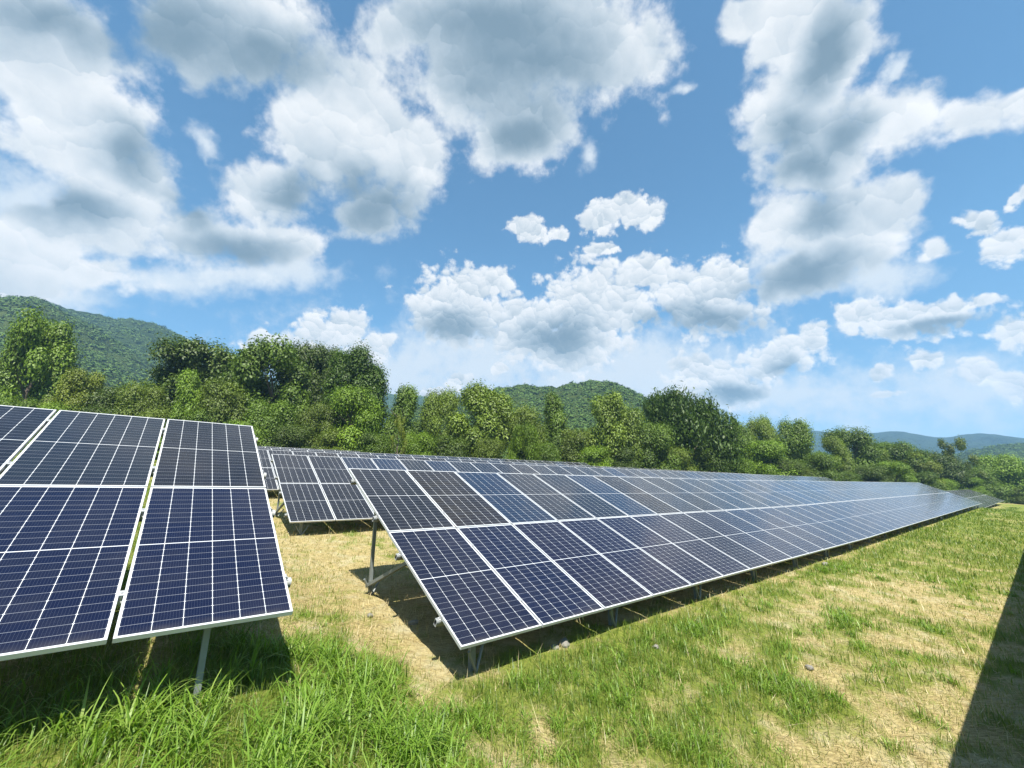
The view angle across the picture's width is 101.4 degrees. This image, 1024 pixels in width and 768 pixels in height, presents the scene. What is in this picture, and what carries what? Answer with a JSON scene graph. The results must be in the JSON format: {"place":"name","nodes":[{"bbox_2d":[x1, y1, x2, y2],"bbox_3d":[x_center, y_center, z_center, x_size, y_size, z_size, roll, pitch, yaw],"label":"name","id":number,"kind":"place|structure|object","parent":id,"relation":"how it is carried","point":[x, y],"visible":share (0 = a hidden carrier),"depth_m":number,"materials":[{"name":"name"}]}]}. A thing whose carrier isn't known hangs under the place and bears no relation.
{"place":"outdoors","nodes":[
{"label":"outdoors","id":0,"kind":"place"},
{"bbox_2d":[0,297,155,396],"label":"hill","id":1,"kind":"structure","parent":0,"point":[84,336],"depth_m":264.84,"materials":[{"name":"green plant"}]},
{"bbox_2d":[2,296,266,383],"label":"hill","id":2,"kind":"structure","parent":0,"point":[127,341],"depth_m":416.46,"materials":[{"name":"green plant"}]},
{"bbox_2d":[380,393,425,436],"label":"hill","id":3,"kind":"structure","parent":0,"point":[392,399],"depth_m":821.36,"materials":[{"name":"green plant"}]},
{"bbox_2d":[0,294,1023,465],"bbox_3d":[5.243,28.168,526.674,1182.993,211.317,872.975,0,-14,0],"label":"forest","id":4,"kind":"object","parent":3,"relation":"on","point":[92,363],"visible":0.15,"depth_m":258.07,"materials":[{"name":"green plant"}]},
{"bbox_2d":[0,451,1023,767],"bbox_3d":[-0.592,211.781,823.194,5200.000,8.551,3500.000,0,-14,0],"label":"ground","id":5,"kind":"structure","parent":0,"point":[420,649],"depth_m":5.21,"materials":[{"name":"beige soil"}]},
{"bbox_2d":[0,353,25,401],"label":"leafy tree","id":6,"kind":"object","parent":5,"relation":"on","point":[12,380],"visible":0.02,"depth_m":48.66,"materials":[{"name":"green plant"}]},
{"bbox_2d":[0,396,42,407],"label":"field edge shrub","id":7,"kind":"object","parent":5,"relation":"on","point":[29,403],"visible":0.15,"depth_m":42.65,"materials":[{"name":"green plant"}]},
{"bbox_2d":[0,301,85,405],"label":"leafy tree","id":8,"kind":"object","parent":5,"relation":"on","point":[37,339],"visible":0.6,"depth_m":47.36,"materials":[{"name":"green plant"}]},
{"bbox_2d":[19,401,82,452],"bbox_3d":[-46.150,4.347,42.333,5.318,6.226,5.366,10,-17,-33],"label":"field edge shrub","id":9,"kind":"object","parent":5,"relation":"on","point":[58,407],"visible":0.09,"depth_m":41.73,"materials":[{"name":"green plant"}]},
{"bbox_2d":[38,365,107,411],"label":"leafy tree","id":10,"kind":"object","parent":5,"relation":"on","point":[76,384],"visible":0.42,"depth_m":43.78,"materials":[{"name":"green plant"}]},
{"bbox_2d":[78,401,121,414],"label":"field edge shrub","id":11,"kind":"object","parent":5,"relation":"on","point":[96,409],"visible":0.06,"depth_m":41.58,"materials":[{"name":"green plant"}]},
{"bbox_2d":[73,381,128,410],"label":"leafy tree","id":12,"kind":"object","parent":5,"relation":"on","point":[105,397],"visible":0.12,"depth_m":44.64,"materials":[{"name":"green plant"}]},
{"bbox_2d":[110,376,169,416],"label":"leafy tree","id":13,"kind":"object","parent":5,"relation":"on","point":[139,399],"visible":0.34,"depth_m":43.87,"materials":[{"name":"green plant"}]},
{"bbox_2d":[0,405,292,706],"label":"solar table","id":14,"kind":"object","parent":5,"relation":"on","point":[73,513],"visible":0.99,"depth_m":3.95,"materials":[{"name":"glass"}]},
{"bbox_2d":[133,404,179,455],"bbox_3d":[-36.519,5.117,43.245,5.958,5.925,5.659,-4,-15,16],"label":"field edge shrub","id":15,"kind":"object","parent":5,"relation":"on","point":[157,413],"visible":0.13,"depth_m":42.53,"materials":[{"name":"green plant"}]},
{"bbox_2d":[155,368,205,458],"bbox_3d":[-34.463,3.289,43.697,3.941,10.513,4.655,6,-16,-21],"label":"leafy tree","id":16,"kind":"object","parent":5,"relation":"on","point":[188,388],"visible":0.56,"depth_m":43.44,"materials":[{"name":"green plant"}]},
{"bbox_2d":[138,331,237,413],"bbox_3d":[-40.753,2.063,53.370,11.903,15.979,12.179,5,-15,-19],"label":"leafy tree","id":17,"kind":"object","parent":5,"relation":"on","point":[188,353],"visible":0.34,"depth_m":51.98,"materials":[{"name":"green plant"}]},
{"bbox_2d":[158,407,224,447],"bbox_3d":[-32.198,5.286,43.023,5.600,6.118,5.549,4,-15,-14],"label":"field edge shrub","id":18,"kind":"object","parent":5,"relation":"on","point":[197,415],"visible":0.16,"depth_m":42.42,"materials":[{"name":"green plant"}]},
{"bbox_2d":[190,371,256,423],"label":"leafy tree","id":19,"kind":"object","parent":5,"relation":"on","point":[222,396],"visible":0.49,"depth_m":44.42,"materials":[{"name":"green plant"}]},
{"bbox_2d":[223,417,271,445],"bbox_3d":[-27.473,5.951,42.569,5.622,5.193,5.753,5,-15,-17],"label":"field edge shrub","id":20,"kind":"object","parent":5,"relation":"on","point":[257,431],"visible":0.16,"depth_m":42.43,"materials":[{"name":"green plant"}]},
{"bbox_2d":[214,331,319,425],"bbox_3d":[-30.026,2.104,51.424,11.877,16.503,12.022,6,-16,-22],"label":"leafy tree","id":21,"kind":"object","parent":5,"relation":"on","point":[252,361],"visible":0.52,"depth_m":50.35,"materials":[{"name":"green plant"}]},
{"bbox_2d":[241,398,302,446],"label":"leafy tree","id":22,"kind":"object","parent":5,"relation":"on","point":[271,418],"visible":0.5,"depth_m":44.40,"materials":[{"name":"green plant"}]},
{"bbox_2d":[266,422,319,448],"bbox_3d":[-22.934,6.403,43.889,5.462,5.047,5.187,8,-16,-27],"label":"field edge shrub","id":23,"kind":"object","parent":5,"relation":"on","point":[291,434],"visible":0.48,"depth_m":43.08,"materials":[{"name":"green plant"}]},
{"bbox_2d":[274,338,323,396],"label":"leafy tree","id":24,"kind":"object","parent":5,"relation":"on","point":[307,350],"visible":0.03,"depth_m":58.23,"materials":[{"name":"green plant"}]},
{"bbox_2d":[257,446,358,451],"bbox_3d":[-18.613,6.564,35.257,12.881,2.838,4.136,12,-18,-37],"label":"solar table","id":25,"kind":"object","parent":5,"relation":"on","point":[304,449],"visible":0.07,"depth_m":37.74,"materials":[{"name":"metal"}]},
{"bbox_2d":[293,400,341,449],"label":"leafy tree","id":26,"kind":"object","parent":5,"relation":"on","point":[321,414],"visible":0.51,"depth_m":45.68,"materials":[{"name":"green plant"}]},
{"bbox_2d":[307,341,342,422],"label":"leafy tree","id":27,"kind":"object","parent":5,"relation":"on","point":[321,353],"visible":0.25,"depth_m":57.72,"materials":[{"name":"green plant"}]},
{"bbox_2d":[312,427,356,450],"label":"field edge shrub","id":28,"kind":"object","parent":5,"relation":"on","point":[329,438],"visible":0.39,"depth_m":43.99,"materials":[{"name":"green plant"}]},
{"bbox_2d":[309,381,386,451],"bbox_3d":[-18.108,5.009,47.172,7.624,9.929,7.678,14,-20,-42],"label":"leafy tree","id":29,"kind":"object","parent":5,"relation":"on","point":[360,411],"visible":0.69,"depth_m":46.37,"materials":[{"name":"green plant"}]},
{"bbox_2d":[316,338,391,435],"bbox_3d":[-20.405,3.048,54.029,9.970,16.730,9.216,-3,-15,13],"label":"leafy tree","id":30,"kind":"object","parent":5,"relation":"on","point":[356,367],"visible":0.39,"depth_m":52.87,"materials":[{"name":"green plant"}]},
{"bbox_2d":[352,429,396,453],"bbox_3d":[-14.990,7.272,45.322,5.274,4.760,5.154,-10,-18,35],"label":"field edge shrub","id":31,"kind":"object","parent":5,"relation":"on","point":[378,444],"visible":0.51,"depth_m":44.67,"materials":[{"name":"green plant"}]},
{"bbox_2d":[391,414,408,453],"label":"leafy tree","id":32,"kind":"object","parent":5,"relation":"on","point":[398,421],"visible":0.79,"depth_m":46.13,"materials":[{"name":"green plant"}]},
{"bbox_2d":[380,382,422,453],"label":"leafy tree","id":33,"kind":"object","parent":5,"relation":"on","point":[406,401],"visible":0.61,"depth_m":52.20,"materials":[{"name":"green plant"}]},
{"bbox_2d":[407,619,417,624],"bbox_3d":[-1.378,3.338,5.847,0.154,0.087,0.104,0,-14,0],"label":"stone","id":34,"kind":"object","parent":5,"relation":"on","point":[413,622],"visible":0.86,"depth_m":5.81,"materials":[{"name":"grey stone"}]},
{"bbox_2d":[395,431,439,455],"bbox_3d":[-10.700,7.692,47.409,5.710,5.267,5.423,-3,-15,10],"label":"field edge shrub","id":35,"kind":"object","parent":5,"relation":"on","point":[417,446],"visible":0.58,"depth_m":47.08,"materials":[{"name":"green plant"}]},
{"bbox_2d":[257,448,589,475],"bbox_3d":[-4.586,7.411,35.716,37.241,3.175,4.138,12,-18,-37],"label":"solar table","id":36,"kind":"object","parent":5,"relation":"on","point":[505,460],"visible":0.12,"depth_m":36.97,"materials":[{"name":"glass"}]},
{"bbox_2d":[418,383,460,452],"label":"leafy tree","id":37,"kind":"object","parent":5,"relation":"on","point":[440,405],"visible":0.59,"depth_m":52.52,"materials":[{"name":"green plant"}]},
{"bbox_2d":[428,433,471,457],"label":"field edge shrub","id":38,"kind":"object","parent":5,"relation":"on","point":[446,445],"visible":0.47,"depth_m":47.53,"materials":[{"name":"green plant"}]},
{"bbox_2d":[443,378,517,458],"bbox_3d":[-4.191,5.812,54.322,10.630,12.812,11.688,-6,-16,21],"label":"leafy tree","id":39,"kind":"object","parent":5,"relation":"on","point":[491,414],"visible":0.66,"depth_m":52.01,"materials":[{"name":"green plant"}]},
{"bbox_2d":[468,435,507,458],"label":"field edge shrub","id":40,"kind":"object","parent":5,"relation":"on","point":[492,448],"visible":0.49,"depth_m":48.31,"materials":[{"name":"green plant"}]},
{"bbox_2d":[258,449,742,495],"bbox_3d":[9.856,8.488,36.407,61.601,3.182,4.137,12,-18,-37],"label":"solar table","id":41,"kind":"object","parent":5,"relation":"on","point":[267,465],"visible":0.13,"depth_m":23.65,"materials":[{"name":"metal"}]},
{"bbox_2d":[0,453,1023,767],"bbox_3d":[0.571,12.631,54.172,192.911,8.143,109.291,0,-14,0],"label":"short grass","id":42,"kind":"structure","parent":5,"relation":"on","point":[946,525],"depth_m":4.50,"materials":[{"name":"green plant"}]},
{"bbox_2d":[0,516,1023,767],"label":"tall grass","id":43,"kind":"structure","parent":5,"relation":"on","point":[296,722],"depth_m":3.35,"materials":[{"name":"green plant"}]},
{"bbox_2d":[0,479,1023,767],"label":"dry straw","id":44,"kind":"object","parent":5,"relation":"on","point":[666,653],"visible":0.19,"depth_m":5.35,"materials":[{"name":"beige plant"}]},
{"bbox_2d":[505,420,542,460],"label":"leafy tree","id":45,"kind":"object","parent":5,"relation":"on","point":[528,434],"visible":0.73,"depth_m":47.02,"materials":[{"name":"green plant"}]},
{"bbox_2d":[502,401,546,456],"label":"leafy tree","id":46,"kind":"object","parent":5,"relation":"on","point":[521,414],"visible":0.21,"depth_m":52.22,"materials":[{"name":"green plant"}]},
{"bbox_2d":[524,440,561,461],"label":"field edge shrub","id":47,"kind":"object","parent":5,"relation":"on","point":[548,452],"visible":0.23,"depth_m":49.37,"materials":[{"name":"green plant"}]},
{"bbox_2d":[270,454,834,534],"bbox_3d":[15.709,7.663,30.142,58.221,3.289,4.127,11,-18,-37],"label":"solar table","id":48,"kind":"object","parent":5,"relation":"on","point":[302,492],"visible":0.26,"depth_m":14.48,"materials":[{"name":"glass"}]},
{"bbox_2d":[551,644,558,649],"bbox_3d":[0.552,3.410,5.429,0.110,0.079,0.110,2,-15,-6],"label":"stone","id":49,"kind":"object","parent":5,"relation":"on","point":[557,647],"visible":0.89,"depth_m":5.39,"materials":[{"name":"grey stone"}]},
{"bbox_2d":[541,389,570,461],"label":"leafy tree","id":50,"kind":"object","parent":5,"relation":"on","point":[554,416],"visible":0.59,"depth_m":55.40,"materials":[{"name":"green plant"}]},
{"bbox_2d":[558,638,569,647],"bbox_3d":[0.686,3.418,5.527,0.151,0.110,0.186,3,-15,-10],"label":"stone","id":51,"kind":"object","parent":5,"relation":"on","point":[563,641],"visible":0.91,"depth_m":5.48,"materials":[{"name":"grey stone"}]},
{"bbox_2d":[556,427,603,464],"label":"leafy tree","id":52,"kind":"object","parent":5,"relation":"on","point":[575,440],"visible":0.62,"depth_m":52.64,"materials":[{"name":"green plant"}]},
{"bbox_2d":[576,445,614,466],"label":"field edge shrub","id":53,"kind":"object","parent":5,"relation":"on","point":[590,452],"visible":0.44,"depth_m":51.55,"materials":[{"name":"green plant"}]},
{"bbox_2d":[583,388,646,467],"bbox_3d":[13.457,7.027,55.745,8.291,12.958,8.393,12,-18,-37],"label":"leafy tree","id":54,"kind":"object","parent":5,"relation":"on","point":[617,426],"visible":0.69,"depth_m":54.25,"materials":[{"name":"green plant"}]},
{"bbox_2d":[604,444,640,467],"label":"field edge shrub","id":55,"kind":"object","parent":5,"relation":"on","point":[625,455],"visible":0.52,"depth_m":52.10,"materials":[{"name":"green plant"}]},
{"bbox_2d":[635,419,684,469],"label":"leafy tree","id":56,"kind":"object","parent":5,"relation":"on","point":[655,438],"visible":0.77,"depth_m":54.22,"materials":[{"name":"green plant"}]},
{"bbox_2d":[348,468,981,672],"bbox_3d":[21.034,6.897,24.027,58.871,3.401,4.137,12,-18,-37],"label":"solar table","id":57,"kind":"object","parent":5,"relation":"on","point":[488,557],"visible":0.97,"depth_m":8.19,"materials":[{"name":"glass"}]},
{"bbox_2d":[652,443,698,470],"bbox_3d":[21.337,10.841,56.248,6.951,5.596,6.602,6,-16,-21],"label":"field edge shrub","id":58,"kind":"object","parent":5,"relation":"on","point":[686,457],"visible":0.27,"depth_m":54.98,"materials":[{"name":"green plant"}]},
{"bbox_2d":[637,383,752,472],"bbox_3d":[26.241,7.274,62.037,14.618,16.064,13.930,6,-16,-22],"label":"leafy tree","id":59,"kind":"object","parent":5,"relation":"on","point":[687,429],"visible":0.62,"depth_m":59.04,"materials":[{"name":"green plant"}]},
{"bbox_2d":[690,448,731,472],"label":"field edge shrub","id":60,"kind":"object","parent":5,"relation":"on","point":[717,463],"visible":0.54,"depth_m":57.53,"materials":[{"name":"green plant"}]},
{"bbox_2d":[730,419,755,460],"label":"leafy tree","id":61,"kind":"object","parent":5,"relation":"on","point":[748,438],"visible":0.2,"depth_m":66.47,"materials":[{"name":"green plant"}]},
{"bbox_2d":[727,456,758,473],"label":"field edge shrub","id":62,"kind":"object","parent":5,"relation":"on","point":[746,467],"visible":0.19,"depth_m":60.22,"materials":[{"name":"green plant"}]},
{"bbox_2d":[742,412,783,463],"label":"leafy tree","id":63,"kind":"object","parent":5,"relation":"on","point":[763,429],"visible":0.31,"depth_m":69.12,"materials":[{"name":"green plant"}]},
{"bbox_2d":[741,439,802,475],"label":"leafy tree","id":64,"kind":"object","parent":5,"relation":"on","point":[766,456],"visible":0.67,"depth_m":62.09,"materials":[{"name":"green plant"}]},
{"bbox_2d":[770,457,813,476],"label":"field edge shrub","id":65,"kind":"object","parent":5,"relation":"on","point":[786,462],"visible":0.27,"depth_m":61.61,"materials":[{"name":"green plant"}]},
{"bbox_2d":[775,415,819,468],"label":"leafy tree","id":66,"kind":"object","parent":5,"relation":"on","point":[797,437],"visible":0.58,"depth_m":70.46,"materials":[{"name":"green plant"}]},
{"bbox_2d":[796,467,816,476],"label":"field edge shrub","id":67,"kind":"object","parent":5,"relation":"on","point":[808,472],"visible":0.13,"depth_m":63.59,"materials":[{"name":"green plant"}]},
{"bbox_2d":[805,664,813,670],"bbox_3d":[3.845,3.661,5.403,0.094,0.068,0.124,-1,-15,3],"label":"stone","id":68,"kind":"object","parent":5,"relation":"on","point":[811,668],"visible":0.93,"depth_m":5.37,"materials":[{"name":"beige stone"}]},
{"bbox_2d":[799,450,843,480],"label":"leafy tree","id":69,"kind":"object","parent":5,"relation":"on","point":[823,461],"visible":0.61,"depth_m":63.67,"materials":[{"name":"green plant"}]},
{"bbox_2d":[814,433,855,481],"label":"leafy tree","id":70,"kind":"object","parent":5,"relation":"on","point":[833,445],"visible":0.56,"depth_m":73.81,"materials":[{"name":"green plant"}]},
{"bbox_2d":[833,470,863,481],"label":"field edge shrub","id":71,"kind":"object","parent":5,"relation":"on","point":[848,476],"visible":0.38,"depth_m":68.83,"materials":[{"name":"green plant"}]},
{"bbox_2d":[819,425,889,471],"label":"leafy tree","id":72,"kind":"object","parent":5,"relation":"on","point":[864,450],"visible":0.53,"depth_m":77.12,"materials":[{"name":"green plant"}]},
{"bbox_2d":[851,463,895,481],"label":"leafy tree","id":73,"kind":"object","parent":5,"relation":"on","point":[874,473],"visible":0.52,"depth_m":71.31,"materials":[{"name":"green plant"}]},
{"bbox_2d":[875,448,901,481],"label":"leafy tree","id":74,"kind":"object","parent":5,"relation":"on","point":[886,454],"visible":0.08,"depth_m":77.98,"materials":[{"name":"green plant"}]},
{"bbox_2d":[875,459,920,482],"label":"leafy tree","id":75,"kind":"object","parent":5,"relation":"on","point":[904,473],"visible":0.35,"depth_m":71.24,"materials":[{"name":"green plant"}]},
{"bbox_2d":[873,439,935,473],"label":"leafy tree","id":76,"kind":"object","parent":5,"relation":"on","point":[897,451],"visible":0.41,"depth_m":82.52,"materials":[{"name":"green plant"}]},
{"bbox_2d":[892,451,948,487],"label":"leafy tree","id":77,"kind":"object","parent":5,"relation":"on","point":[932,466],"visible":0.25,"depth_m":80.54,"materials":[{"name":"green plant"}]},
{"bbox_2d":[912,469,947,490],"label":"leafy tree","id":78,"kind":"object","parent":5,"relation":"on","point":[928,478],"visible":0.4,"depth_m":76.20,"materials":[{"name":"green plant"}]},
{"bbox_2d":[916,447,974,489],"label":"leafy tree","id":79,"kind":"object","parent":5,"relation":"on","point":[954,471],"visible":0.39,"depth_m":88.10,"materials":[{"name":"green plant"}]},
{"bbox_2d":[938,478,960,490],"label":"field edge shrub","id":80,"kind":"object","parent":5,"relation":"on","point":[950,484],"visible":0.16,"depth_m":82.38,"materials":[{"name":"green plant"}]},
{"bbox_2d":[937,434,989,481],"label":"leafy tree","id":81,"kind":"object","parent":5,"relation":"on","point":[960,444],"visible":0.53,"depth_m":90.44,"materials":[{"name":"green plant"}]},
{"bbox_2d":[953,477,989,494],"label":"shrub","id":82,"kind":"object","parent":5,"relation":"on","point":[976,481],"visible":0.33,"depth_m":86.69,"materials":[{"name":"green plant"}]},
{"bbox_2d":[946,490,1003,507],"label":"solar table","id":83,"kind":"object","parent":5,"relation":"on","point":[985,500],"visible":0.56,"depth_m":66.36,"materials":[{"name":"glass"}]},
{"bbox_2d":[963,464,1014,502],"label":"leafy tree","id":84,"kind":"object","parent":5,"relation":"on","point":[996,492],"visible":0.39,"depth_m":89.12,"materials":[{"name":"green plant"}]},
{"bbox_2d":[973,451,1023,501],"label":"leafy tree","id":85,"kind":"object","parent":5,"relation":"on","point":[1007,465],"visible":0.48,"depth_m":91.87,"materials":[{"name":"green plant"}]},
{"bbox_2d":[999,487,1023,503],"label":"field edge shrub","id":86,"kind":"object","parent":5,"relation":"on","point":[1019,500],"visible":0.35,"depth_m":89.50,"materials":[{"name":"green plant"}]},
{"bbox_2d":[1002,460,1023,503],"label":"leafy tree","id":87,"kind":"object","parent":5,"relation":"on","point":[1018,479],"visible":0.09,"depth_m":92.00,"materials":[{"name":"green plant"}]},
{"bbox_2d":[0,0,1023,437],"label":"sky","id":88,"kind":"structure","parent":0,"point":[811,210],"materials":[{"name":"blue"}]},
{"bbox_2d":[410,380,760,464],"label":"hill","id":89,"kind":"structure","parent":0,"point":[560,393],"depth_m":238.81,"materials":[{"name":"green plant"}]},
{"bbox_2d":[774,430,1023,461],"bbox_3d":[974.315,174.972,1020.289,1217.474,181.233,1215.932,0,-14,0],"label":"hill","id":90,"kind":"structure","parent":0,"point":[975,441],"depth_m":961.86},
{"bbox_2d":[955,443,1023,465],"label":"hill","id":91,"kind":"structure","parent":0,"point":[1001,451],"depth_m":396.39,"materials":[{"name":"green plant"}]}
]}

